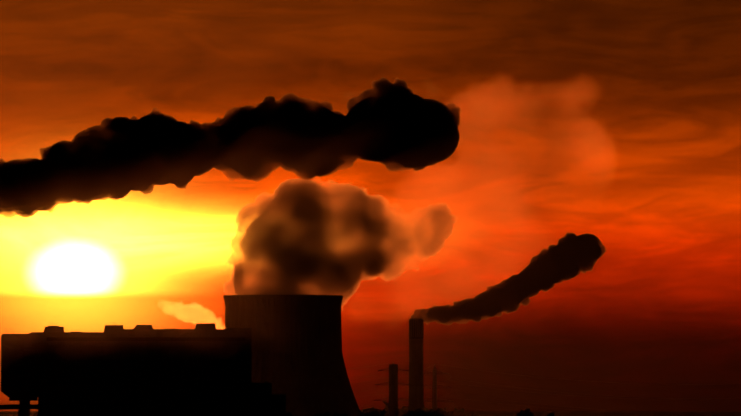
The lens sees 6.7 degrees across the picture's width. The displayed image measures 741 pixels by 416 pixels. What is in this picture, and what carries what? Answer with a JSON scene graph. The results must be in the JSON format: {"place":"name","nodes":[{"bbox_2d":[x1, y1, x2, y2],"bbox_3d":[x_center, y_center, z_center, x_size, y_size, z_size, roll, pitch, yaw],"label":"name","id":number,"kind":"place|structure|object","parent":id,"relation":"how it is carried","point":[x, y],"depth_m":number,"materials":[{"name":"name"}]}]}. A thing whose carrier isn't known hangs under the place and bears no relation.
{"place":"outdoors","nodes":[
{"label":"outdoors","id":0,"kind":"place"},
{"bbox_2d":[0,390,162,415],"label":"viaduct","id":1,"kind":"object","parent":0,"point":[74,406],"depth_m":3697.99,"materials":[{"name":"concrete"}]},
{"bbox_2d":[1,321,285,415],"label":"industrial building","id":2,"kind":"structure","parent":0,"point":[201,402],"depth_m":3899.11,"materials":[{"name":"paint"}]},
{"bbox_2d":[281,412,292,415],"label":"tree","id":3,"kind":"object","parent":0,"point":[287,414],"depth_m":3383.82,"materials":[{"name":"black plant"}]},
{"bbox_2d":[315,412,329,415],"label":"tree","id":4,"kind":"object","parent":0,"point":[326,414],"depth_m":3128.76,"materials":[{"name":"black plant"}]},
{"bbox_2d":[0,411,740,415],"bbox_3d":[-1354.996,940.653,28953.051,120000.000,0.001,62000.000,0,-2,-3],"label":"ground","id":5,"kind":"structure","parent":0,"point":[545,413],"depth_m":29892.67,"materials":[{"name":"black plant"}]},
{"bbox_2d":[222,294,361,415],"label":"cooling tower","id":6,"kind":"structure","parent":5,"relation":"on","point":[319,355],"depth_m":4065.42,"materials":[{"name":"concrete"}]},
{"bbox_2d":[373,363,408,400],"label":"pylon","id":7,"kind":"object","parent":5,"relation":"on","point":[388,382],"depth_m":4350.36,"materials":[{"name":"metal"}]},
{"bbox_2d":[408,319,424,410],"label":"chimney","id":8,"kind":"object","parent":5,"relation":"on","point":[418,369],"depth_m":4049.07,"materials":[{"name":"concrete"}]},
{"bbox_2d":[424,364,453,409],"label":"pylon","id":9,"kind":"object","parent":5,"relation":"on","point":[435,391],"depth_m":4251.82,"materials":[{"name":"metal"}]},
{"bbox_2d":[0,0,740,415],"label":"sky","id":10,"kind":"structure","parent":0,"point":[551,187],"materials":[{"name":"orange"}]},
{"bbox_2d":[365,407,381,413],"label":"tree","id":11,"kind":"object","parent":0,"point":[371,409],"depth_m":6947.19,"materials":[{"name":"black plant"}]},
{"bbox_2d":[366,409,385,415],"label":"tree","id":12,"kind":"object","parent":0,"point":[383,412],"depth_m":3137.78,"materials":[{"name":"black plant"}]},
{"bbox_2d":[383,401,398,411],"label":"tree","id":13,"kind":"object","parent":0,"point":[386,406],"depth_m":7025.57,"materials":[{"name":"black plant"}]},
{"bbox_2d":[389,364,397,415],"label":"stack","id":14,"kind":"object","parent":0,"point":[393,399],"depth_m":3999.53,"materials":[{"name":"concrete"}]},
{"bbox_2d":[400,407,407,414],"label":"tree","id":15,"kind":"object","parent":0,"point":[404,410],"depth_m":5216.98,"materials":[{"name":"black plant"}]},
{"bbox_2d":[402,408,420,415],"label":"tree","id":16,"kind":"object","parent":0,"point":[412,413],"depth_m":3394.00,"materials":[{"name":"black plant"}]},
{"bbox_2d":[414,410,426,415],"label":"tree","id":17,"kind":"object","parent":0,"point":[422,413],"depth_m":3116.08,"materials":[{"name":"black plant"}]},
{"bbox_2d":[426,409,443,415],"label":"tree","id":18,"kind":"object","parent":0,"point":[431,412],"depth_m":3425.18,"materials":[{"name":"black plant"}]},
{"bbox_2d":[454,408,465,415],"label":"tree","id":19,"kind":"object","parent":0,"point":[459,411],"depth_m":7024.76,"materials":[{"name":"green plant"}]},
{"bbox_2d":[516,409,524,415],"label":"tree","id":20,"kind":"object","parent":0,"point":[521,413],"depth_m":3003.09,"materials":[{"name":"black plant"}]},
{"bbox_2d":[523,408,530,415],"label":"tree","id":21,"kind":"object","parent":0,"point":[527,412],"depth_m":3011.14,"materials":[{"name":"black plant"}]}
]}

